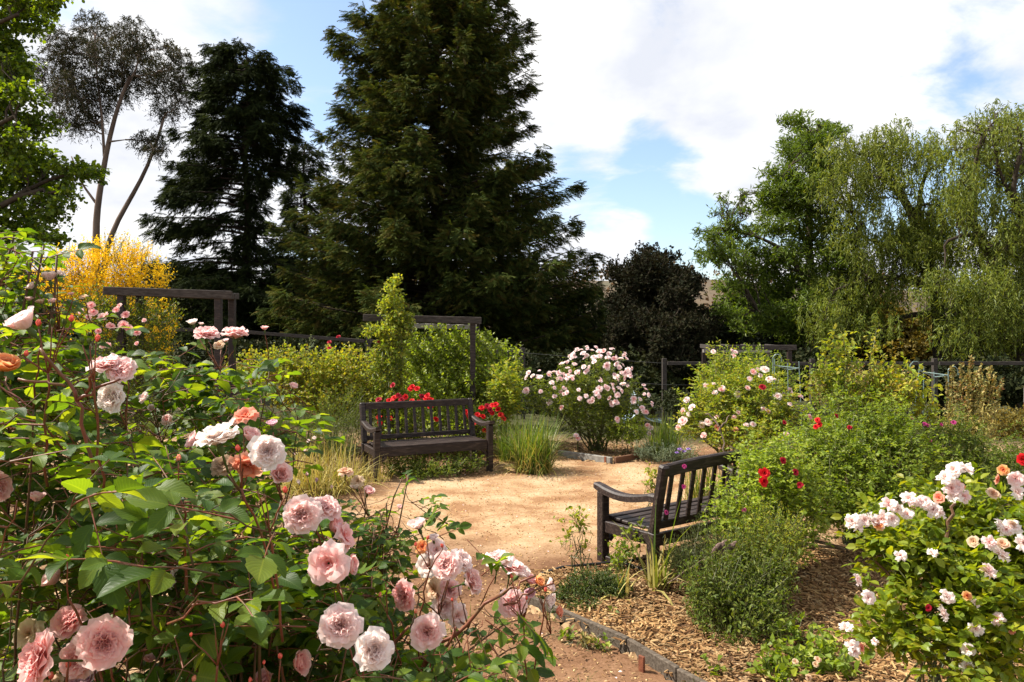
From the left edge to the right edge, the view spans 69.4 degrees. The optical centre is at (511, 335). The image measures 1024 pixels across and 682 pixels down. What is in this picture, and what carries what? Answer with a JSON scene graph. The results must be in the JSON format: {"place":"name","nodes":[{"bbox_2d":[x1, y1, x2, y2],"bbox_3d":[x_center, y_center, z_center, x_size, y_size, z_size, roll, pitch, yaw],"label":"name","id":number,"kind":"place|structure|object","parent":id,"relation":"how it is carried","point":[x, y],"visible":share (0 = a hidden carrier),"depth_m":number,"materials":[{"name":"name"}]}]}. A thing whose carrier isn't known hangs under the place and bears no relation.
{"place":"outdoors","nodes":[
{"label":"outdoors","id":0,"kind":"place"},
{"bbox_2d":[0,337,1023,681],"bbox_3d":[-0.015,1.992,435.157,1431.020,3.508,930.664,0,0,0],"label":"ground","id":1,"kind":"structure","parent":0,"point":[834,541],"depth_m":6.57,"materials":[{"name":"soil"}]},
{"bbox_2d":[0,0,112,283],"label":"oak tree","id":2,"kind":"object","parent":1,"relation":"on","point":[26,170],"visible":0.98,"depth_m":17.99,"materials":[{"name":"green plant"}]},
{"bbox_2d":[0,227,152,651],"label":"rose bush","id":3,"kind":"object","parent":1,"relation":"on","point":[32,294],"visible":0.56,"depth_m":2.31,"materials":[{"name":"green plant"}]},
{"bbox_2d":[15,227,183,375],"bbox_3d":[-7.327,-0.215,13.577,2.928,3.507,1.971,0,0,0],"label":"flowering broom","id":4,"kind":"object","parent":1,"relation":"on","point":[96,258],"visible":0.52,"depth_m":13.35,"materials":[{"name":"yellow plant"}]},
{"bbox_2d":[29,8,197,343],"bbox_3d":[-18.673,-7.439,35.119,8.650,17.640,5.314,0,0,0],"label":"eucalyptus tree","id":5,"kind":"object","parent":1,"relation":"on","point":[63,92],"visible":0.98,"depth_m":34.80,"materials":[{"name":"green plant"}]},
{"bbox_2d":[39,278,187,465],"bbox_3d":[-4.851,0.496,9.142,1.830,2.423,1.486,0,0,0],"label":"climbing rose","id":6,"kind":"object","parent":1,"relation":"on","point":[105,309],"visible":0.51,"depth_m":9.16,"materials":[{"name":"green plant"}]},
{"bbox_2d":[33,279,246,345],"bbox_3d":[-16.522,-0.650,33.239,9.226,3.904,7.343,0,0,-26],"label":"tree","id":7,"kind":"object","parent":1,"relation":"on","point":[187,305],"visible":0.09,"depth_m":31.78,"materials":[{"name":"green plant"}]},
{"bbox_2d":[103,286,238,472],"bbox_3d":[-4.235,0.604,9.353,1.524,2.391,0.633,0,0,-5],"label":"garden arbour","id":8,"kind":"object","parent":1,"relation":"on","point":[217,296],"visible":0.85,"depth_m":9.09,"materials":[{"name":"brown wood"}]},
{"bbox_2d":[87,318,345,535],"bbox_3d":[-1.112,0.771,2.716,0.937,1.660,1.359,0,0,-20],"label":"rose bush","id":9,"kind":"object","parent":1,"relation":"on","point":[201,393],"visible":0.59,"depth_m":2.58,"materials":[{"name":"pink plant"}]},
{"bbox_2d":[132,37,321,348],"bbox_3d":[-12.253,-6.069,32.911,8.447,13.820,8.265,0,0,-21],"label":"conifer tree","id":10,"kind":"object","parent":1,"relation":"on","point":[255,118],"visible":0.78,"depth_m":32.02,"materials":[{"name":"green plant"}]},
{"bbox_2d":[0,306,516,681],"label":"rose bush","id":11,"kind":"object","parent":1,"relation":"on","point":[223,607],"visible":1,"depth_m":1.50,"materials":[{"name":"green plant"}]},
{"bbox_2d":[170,332,392,376],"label":"shrub","id":12,"kind":"object","parent":1,"relation":"on","point":[186,359],"visible":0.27,"depth_m":20.82,"materials":[{"name":"green plant"}]},
{"bbox_2d":[223,335,381,451],"bbox_3d":[-3.100,0.852,10.859,2.762,1.710,1.434,0,0,12],"label":"shrub","id":13,"kind":"object","parent":1,"relation":"on","point":[320,379],"visible":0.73,"depth_m":10.61,"materials":[{"name":"green plant"}]},
{"bbox_2d":[255,135,352,338],"bbox_3d":[-10.487,-4.864,38.124,5.581,10.742,6.134,0,0,-40],"label":"conifer tree","id":14,"kind":"object","parent":1,"relation":"on","point":[286,200],"visible":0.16,"depth_m":37.62,"materials":[{"name":"green plant"}]},
{"bbox_2d":[305,334,317,424],"bbox_3d":[-2.871,0.842,10.590,0.189,1.716,0.135,0,0,42],"label":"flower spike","id":15,"kind":"object","parent":1,"relation":"on","point":[311,344],"visible":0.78,"depth_m":10.60,"materials":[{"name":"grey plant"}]},
{"bbox_2d":[274,404,361,469],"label":"shrub","id":16,"kind":"object","parent":1,"relation":"on","point":[332,443],"visible":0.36,"depth_m":8.86,"materials":[{"name":"green plant"}]},
{"bbox_2d":[271,430,387,498],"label":"straw tuft","id":17,"kind":"object","parent":1,"relation":"on","point":[335,480],"visible":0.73,"depth_m":7.88,"materials":[{"name":"yellow plant"}]},
{"bbox_2d":[305,385,377,461],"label":"shrub","id":18,"kind":"object","parent":1,"relation":"on","point":[345,423],"visible":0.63,"depth_m":9.82,"materials":[{"name":"green plant"}]},
{"bbox_2d":[337,450,403,486],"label":"straw tuft","id":19,"kind":"object","parent":1,"relation":"on","point":[379,479],"visible":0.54,"depth_m":8.47,"materials":[{"name":"beige plant"}]},
{"bbox_2d":[296,467,471,652],"bbox_3d":[-0.494,1.048,2.743,0.631,1.107,0.796,0,0,-15],"label":"rose bush","id":20,"kind":"object","parent":1,"relation":"on","point":[367,550],"visible":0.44,"depth_m":2.64,"materials":[{"name":"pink plant"}]},
{"bbox_2d":[359,273,416,440],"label":"climbing rose","id":21,"kind":"object","parent":1,"relation":"on","point":[397,318],"visible":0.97,"depth_m":10.37,"materials":[{"name":"green plant"}]},
{"bbox_2d":[363,314,480,438],"bbox_3d":[-1.300,0.774,11.575,1.709,2.155,1.794,0,0,0],"label":"garden arbour","id":22,"kind":"object","parent":1,"relation":"on","point":[474,322],"visible":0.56,"depth_m":10.83,"materials":[{"name":"brown wood"}]},
{"bbox_2d":[249,0,613,365],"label":"conifer tree","id":23,"kind":"object","parent":1,"relation":"on","point":[437,241],"visible":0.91,"depth_m":27.32,"materials":[{"name":"green plant"}]},
{"bbox_2d":[382,450,488,480],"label":"ground cover","id":24,"kind":"object","parent":1,"relation":"on","point":[434,467],"visible":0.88,"depth_m":8.84,"materials":[{"name":"green plant"}]},
{"bbox_2d":[367,382,514,455],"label":"rose bush","id":25,"kind":"object","parent":1,"relation":"on","point":[478,413],"visible":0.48,"depth_m":10.25,"materials":[{"name":"red plant"}]},
{"bbox_2d":[333,517,562,681],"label":"rose bush","id":26,"kind":"object","parent":1,"relation":"on","point":[427,630],"visible":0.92,"depth_m":2.02,"materials":[{"name":"pink plant"}]},
{"bbox_2d":[392,323,531,435],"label":"climbing rose","id":27,"kind":"object","parent":1,"relation":"on","point":[425,376],"visible":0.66,"depth_m":11.31,"materials":[{"name":"green plant"}]},
{"bbox_2d":[356,334,574,395],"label":"shrub","id":28,"kind":"object","parent":1,"relation":"on","point":[531,361],"visible":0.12,"depth_m":19.66,"materials":[{"name":"green plant"}]},
{"bbox_2d":[480,354,524,439],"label":"shrub","id":29,"kind":"object","parent":1,"relation":"on","point":[512,392],"visible":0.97,"depth_m":10.34,"materials":[{"name":"green plant"}]},
{"bbox_2d":[1,270,1005,397],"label":"background wood","id":30,"kind":"object","parent":1,"relation":"on","point":[145,279],"visible":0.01,"depth_m":44.34,"materials":[{"name":"green plant"}]},
{"bbox_2d":[485,416,524,462],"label":"strappy clump","id":31,"kind":"object","parent":1,"relation":"on","point":[503,456],"visible":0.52,"depth_m":9.84,"materials":[{"name":"green plant"}]},
{"bbox_2d":[43,328,1023,429],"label":"post and rail fence","id":32,"kind":"object","parent":1,"relation":"on","point":[933,363],"visible":0.28,"depth_m":16.90,"materials":[{"name":"brown wood"}]},
{"bbox_2d":[495,281,633,362],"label":"tree","id":33,"kind":"object","parent":1,"relation":"on","point":[592,344],"visible":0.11,"depth_m":32.37,"materials":[{"name":"green plant"}]},
{"bbox_2d":[549,505,592,569],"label":"rose seedling","id":34,"kind":"object","parent":1,"relation":"on","point":[576,525],"visible":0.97,"depth_m":5.34,"materials":[{"name":"green plant"}]},
{"bbox_2d":[558,450,612,463],"bbox_3d":[0.988,1.708,10.117,0.067,0.185,0.930,0,0,-45],"label":"bed edging","id":35,"kind":"object","parent":1,"relation":"on","point":[596,458],"visible":0.54,"depth_m":10.05,"materials":[{"name":"concrete"}]},
{"bbox_2d":[519,345,657,451],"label":"rose bush","id":36,"kind":"object","parent":1,"relation":"on","point":[565,392],"visible":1,"depth_m":10.64,"materials":[{"name":"pink plant"}]},
{"bbox_2d":[548,563,634,611],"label":"ground cover","id":37,"kind":"object","parent":1,"relation":"on","point":[604,580],"visible":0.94,"depth_m":4.75,"materials":[{"name":"green plant"}]},
{"bbox_2d":[540,557,645,573],"bbox_3d":[0.643,1.670,5.401,0.991,0.022,0.094,0,0,-23],"label":"garden edging","id":38,"kind":"object","parent":1,"relation":"on","point":[584,564],"visible":0.52,"depth_m":5.38,"materials":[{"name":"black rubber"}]},
{"bbox_2d":[485,384,715,429],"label":"ground cover","id":39,"kind":"object","parent":1,"relation":"on","point":[669,404],"visible":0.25,"depth_m":14.43,"materials":[{"name":"green plant"}]},
{"bbox_2d":[591,632,616,657],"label":"weed","id":40,"kind":"object","parent":1,"relation":"on","point":[606,643],"visible":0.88,"depth_m":4.00,"materials":[{"name":"green plant"}]},
{"bbox_2d":[604,605,619,618],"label":"weed","id":41,"kind":"object","parent":1,"relation":"on","point":[610,607],"visible":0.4,"depth_m":4.45,"materials":[{"name":"green plant"}]},
{"bbox_2d":[522,592,707,681],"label":"bed edging","id":42,"kind":"object","parent":1,"relation":"on","point":[657,662],"visible":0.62,"depth_m":3.94,"materials":[{"name":"grey wood"}]},
{"bbox_2d":[527,344,711,413],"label":"shrub","id":43,"kind":"object","parent":1,"relation":"on","point":[652,378],"visible":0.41,"depth_m":19.50,"materials":[{"name":"green plant"}]},
{"bbox_2d":[598,556,643,602],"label":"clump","id":44,"kind":"object","parent":1,"relation":"on","point":[628,589],"visible":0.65,"depth_m":4.72,"materials":[{"name":"plant"}]},
{"bbox_2d":[595,516,647,573],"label":"shrub","id":45,"kind":"object","parent":1,"relation":"on","point":[621,559],"visible":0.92,"depth_m":5.21,"materials":[{"name":"green plant"}]},
{"bbox_2d":[598,411,648,454],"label":"shrub","id":46,"kind":"object","parent":1,"relation":"on","point":[635,429],"visible":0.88,"depth_m":10.44,"materials":[{"name":"green plant"}]},
{"bbox_2d":[614,453,643,463],"bbox_3d":[1.640,1.683,10.040,0.761,0.141,0.040,0,0,-43],"label":"bed edging","id":47,"kind":"object","parent":1,"relation":"on","point":[623,458],"visible":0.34,"depth_m":9.91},
{"bbox_2d":[249,440,1023,681],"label":"mulch chips","id":48,"kind":"object","parent":1,"relation":"on","point":[701,665],"visible":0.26,"depth_m":4.40,"materials":[{"name":"brown wood"}]},
{"bbox_2d":[622,392,661,422],"bbox_3d":[3.335,1.805,19.000,1.200,0.869,1.000,0,0,0],"label":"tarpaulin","id":49,"kind":"object","parent":1,"relation":"on","point":[660,420],"visible":0.17,"depth_m":18.83,"materials":[{"name":"white plastic"}]},
{"bbox_2d":[600,240,716,419],"bbox_3d":[4.409,-0.220,22.017,3.820,5.485,4.782,0,0,0],"label":"plum tree","id":50,"kind":"object","parent":1,"relation":"on","point":[639,279],"visible":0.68,"depth_m":20.92,"materials":[{"name":"black plant"}]},
{"bbox_2d":[612,496,707,605],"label":"dried lily","id":51,"kind":"object","parent":1,"relation":"on","point":[656,575],"visible":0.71,"depth_m":4.83,"materials":[{"name":"green plant"}]},
{"bbox_2d":[629,439,700,463],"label":"lavender plant","id":52,"kind":"object","parent":1,"relation":"on","point":[645,451],"visible":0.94,"depth_m":9.86,"materials":[{"name":"grey plant"}]},
{"bbox_2d":[631,281,727,422],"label":"plum tree","id":53,"kind":"object","parent":1,"relation":"on","point":[684,332],"visible":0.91,"depth_m":18.63,"materials":[{"name":"black plant"}]},
{"bbox_2d":[593,447,794,574],"bbox_3d":[1.431,1.321,5.710,1.498,0.931,0.718,0,0,-35],"label":"garden bench","id":54,"kind":"object","parent":1,"relation":"on","point":[607,527],"visible":0.47,"depth_m":5.31,"materials":[{"name":"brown wood"}]},
{"bbox_2d":[654,510,737,593],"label":"shrub","id":55,"kind":"object","parent":1,"relation":"on","point":[676,559],"visible":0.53,"depth_m":4.79,"materials":[{"name":"green plant"}]},
{"bbox_2d":[666,337,812,483],"bbox_3d":[2.466,0.860,8.103,1.466,1.695,1.444,0,0,-43],"label":"rose bush","id":56,"kind":"object","parent":1,"relation":"on","point":[742,406],"visible":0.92,"depth_m":8.03,"materials":[{"name":"green plant"}]},
{"bbox_2d":[672,519,815,650],"bbox_3d":[1.347,1.487,4.294,0.762,0.761,0.889,0,0,21],"label":"shrub","id":57,"kind":"object","parent":1,"relation":"on","point":[732,604],"visible":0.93,"depth_m":4.23,"materials":[{"name":"green plant"}]},
{"bbox_2d":[700,344,796,435],"bbox_3d":[4.602,1.177,14.877,1.731,1.981,1.281,0,0,-4],"label":"garden arbour","id":58,"kind":"object","parent":1,"relation":"on","point":[788,348],"visible":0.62,"depth_m":14.33,"materials":[{"name":"brown wood"}]},
{"bbox_2d":[696,342,805,404],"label":"shrub","id":59,"kind":"object","parent":1,"relation":"on","point":[793,382],"visible":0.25,"depth_m":13.01,"materials":[{"name":"green plant"}]},
{"bbox_2d":[664,413,842,582],"bbox_3d":[1.703,1.151,5.058,0.986,1.107,1.507,0,0,28],"label":"briar rose","id":60,"kind":"object","parent":1,"relation":"on","point":[766,475],"visible":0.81,"depth_m":5.03,"materials":[{"name":"green plant"}]},
{"bbox_2d":[702,494,810,602],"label":"shrub","id":61,"kind":"object","parent":1,"relation":"on","point":[763,529],"visible":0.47,"depth_m":4.61,"materials":[{"name":"green plant"}]},
{"bbox_2d":[692,345,843,401],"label":"shrub","id":62,"kind":"object","parent":1,"relation":"on","point":[802,355],"visible":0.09,"depth_m":20.49,"materials":[{"name":"green plant"}]},
{"bbox_2d":[700,611,862,681],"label":"ground cover","id":63,"kind":"object","parent":1,"relation":"on","point":[778,662],"visible":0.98,"depth_m":3.67,"materials":[{"name":"green plant"}]},
{"bbox_2d":[687,108,882,415],"bbox_3d":[8.882,-2.405,24.067,6.793,10.137,4.848,0,0,0],"label":"ash tree","id":64,"kind":"object","parent":1,"relation":"on","point":[783,199],"visible":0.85,"depth_m":23.10,"materials":[{"name":"green plant"}]},
{"bbox_2d":[772,354,801,443],"bbox_3d":[3.778,0.989,10.257,0.461,1.461,0.240,0,0,0],"label":"plant support","id":65,"kind":"object","parent":1,"relation":"on","point":[787,369],"visible":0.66,"depth_m":10.19,"materials":[{"name":"paint"}]},
{"bbox_2d":[795,323,882,512],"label":"rose bush","id":66,"kind":"object","parent":1,"relation":"on","point":[828,373],"visible":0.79,"depth_m":6.84,"materials":[{"name":"green plant"}]},
{"bbox_2d":[805,358,917,430],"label":"shrub","id":67,"kind":"object","parent":1,"relation":"on","point":[858,372],"visible":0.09,"depth_m":11.45,"materials":[{"name":"green plant"}]},
{"bbox_2d":[773,378,969,544],"bbox_3d":[2.855,1.037,6.019,2.051,1.348,1.259,0,0,-45],"label":"rose bush","id":68,"kind":"object","parent":1,"relation":"on","point":[872,444],"visible":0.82,"depth_m":5.91,"materials":[{"name":"green plant"}]},
{"bbox_2d":[793,113,972,419],"bbox_3d":[11.141,-2.197,21.974,6.203,9.451,4.258,0,0,0],"label":"pepper tree","id":69,"kind":"object","parent":1,"relation":"on","point":[911,241],"visible":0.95,"depth_m":21.23,"materials":[{"name":"green plant"}]},
{"bbox_2d":[841,329,944,490],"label":"rose bush","id":70,"kind":"object","parent":1,"relation":"on","point":[878,381],"visible":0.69,"depth_m":6.78,"materials":[{"name":"green plant"}]},
{"bbox_2d":[815,352,1023,415],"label":"fence","id":71,"kind":"object","parent":1,"relation":"on","point":[1012,376],"visible":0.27,"depth_m":17.33,"materials":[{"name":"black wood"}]},
{"bbox_2d":[826,456,1023,681],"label":"rose bush","id":72,"kind":"object","parent":1,"relation":"on","point":[971,563],"visible":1,"depth_m":2.90,"materials":[{"name":"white plant"}]},
{"bbox_2d":[910,361,958,434],"bbox_3d":[4.863,1.000,8.648,0.607,1.400,0.204,0,0,0],"label":"plant support","id":73,"kind":"object","parent":1,"relation":"on","point":[934,376],"visible":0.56,"depth_m":8.63,"materials":[{"name":"paint"}]},
{"bbox_2d":[904,397,1023,520],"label":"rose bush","id":74,"kind":"object","parent":1,"relation":"on","point":[992,463],"visible":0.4,"depth_m":6.71,"materials":[{"name":"green plant"}]},
{"bbox_2d":[906,98,1023,418],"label":"pepper tree","id":75,"kind":"object","parent":1,"relation":"on","point":[996,325],"visible":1,"depth_m":19.21,"materials":[{"name":"green plant"}]},
{"bbox_2d":[935,402,1002,450],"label":"shrub","id":76,"kind":"object","parent":1,"relation":"on","point":[989,429],"visible":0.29,"depth_m":8.01,"materials":[{"name":"plant"}]},
{"bbox_2d":[944,355,1004,458],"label":"flower spire plant","id":77,"kind":"object","parent":1,"relation":"on","point":[982,396],"visible":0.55,"depth_m":8.25,"materials":[{"name":"orange plant"}]},
{"bbox_2d":[926,289,1023,370],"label":"tree","id":78,"kind":"object","parent":1,"relation":"on","point":[969,341],"visible":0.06,"depth_m":25.63,"materials":[{"name":"green plant"}]},
{"bbox_2d":[971,402,1023,451],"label":"shrub","id":79,"kind":"object","parent":1,"relation":"on","point":[1011,416],"visible":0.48,"depth_m":9.26,"materials":[{"name":"green plant"}]},
{"bbox_2d":[0,0,1023,290],"label":"sky","id":80,"kind":"structure","parent":0,"point":[661,107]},
{"bbox_2d":[305,444,774,681],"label":"gravel path","id":81,"kind":"structure","parent":0,"point":[474,510],"depth_m":6.71,"materials":[{"name":"beige gravel"}]},
{"bbox_2d":[359,398,494,481],"bbox_3d":[-1.050,1.279,9.124,1.518,0.905,0.718,0,0,-27],"label":"garden bench","id":82,"kind":"object","parent":81,"relation":"on","point":[377,448],"visible":0.91,"depth_m":9.15,"materials":[{"name":"brown wood"}]},
{"bbox_2d":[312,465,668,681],"bbox_3d":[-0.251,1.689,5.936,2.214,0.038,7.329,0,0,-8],"label":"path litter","id":83,"kind":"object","parent":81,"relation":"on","point":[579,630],"visible":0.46,"depth_m":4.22,"materials":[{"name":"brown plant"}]},
{"bbox_2d":[483,407,580,479],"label":"strappy clump","id":84,"kind":"object","parent":81,"relation":"on","point":[533,454],"visible":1,"depth_m":9.10,"materials":[{"name":"green plant"}]},
{"bbox_2d":[397,472,666,678],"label":"fallen petals","id":85,"kind":"object","parent":81,"relation":"on","point":[548,551],"visible":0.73,"depth_m":6.41,"materials":[{"name":"plant"}]},
{"bbox_2d":[545,624,577,644],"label":"weed","id":86,"kind":"object","parent":81,"relation":"on","point":[562,633],"visible":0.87,"depth_m":4.12,"materials":[{"name":"green plant"}]},
{"bbox_2d":[573,631,600,651],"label":"weed","id":87,"kind":"object","parent":81,"relation":"on","point":[585,639],"visible":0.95,"depth_m":4.03,"materials":[{"name":"green plant"}]},
{"bbox_2d":[640,460,657,530],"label":"rose seedling","id":88,"kind":"object","parent":81,"relation":"on","point":[650,480],"visible":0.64,"depth_m":6.18,"materials":[{"name":"green plant"}]},
{"bbox_2d":[630,410,699,460],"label":"strappy clump","id":89,"kind":"object","parent":81,"relation":"on","point":[663,437],"visible":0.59,"depth_m":10.13,"materials":[{"name":"green plant"}]},
{"bbox_2d":[675,449,720,499],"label":"strappy clump","id":90,"kind":"object","parent":81,"relation":"on","point":[696,490],"visible":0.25,"depth_m":7.60,"materials":[{"name":"green plant"}]},
{"bbox_2d":[444,572,699,681],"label":"path grass","id":91,"kind":"structure","parent":0,"point":[534,628],"depth_m":4.20,"materials":[{"name":"green plant"}]},
{"bbox_2d":[540,279,952,344],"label":"hills","id":92,"kind":"structure","parent":0,"point":[710,293],"depth_m":192.03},
{"bbox_2d":[62,261,1011,313],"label":"distant wood","id":93,"kind":"object","parent":92,"relation":"on","point":[705,294],"visible":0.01,"depth_m":197.99,"materials":[{"name":"green plant"}]},
{"bbox_2d":[696,288,830,356],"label":"tree","id":94,"kind":"object","parent":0,"point":[731,338],"visible":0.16,"depth_m":28.33,"materials":[{"name":"green plant"}]},
{"bbox_2d":[819,298,961,411],"bbox_3d":[13.927,0.704,27.303,3.469,4.343,5.204,0,0,-21],"label":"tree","id":95,"kind":"object","parent":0,"point":[913,347],"visible":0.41,"depth_m":26.16,"materials":[{"name":"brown plant"}]},
{"bbox_2d":[910,440,1023,504],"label":"meadow grass","id":96,"kind":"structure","parent":0,"point":[980,481],"depth_m":7.92,"materials":[{"name":"plant"}]}
]}

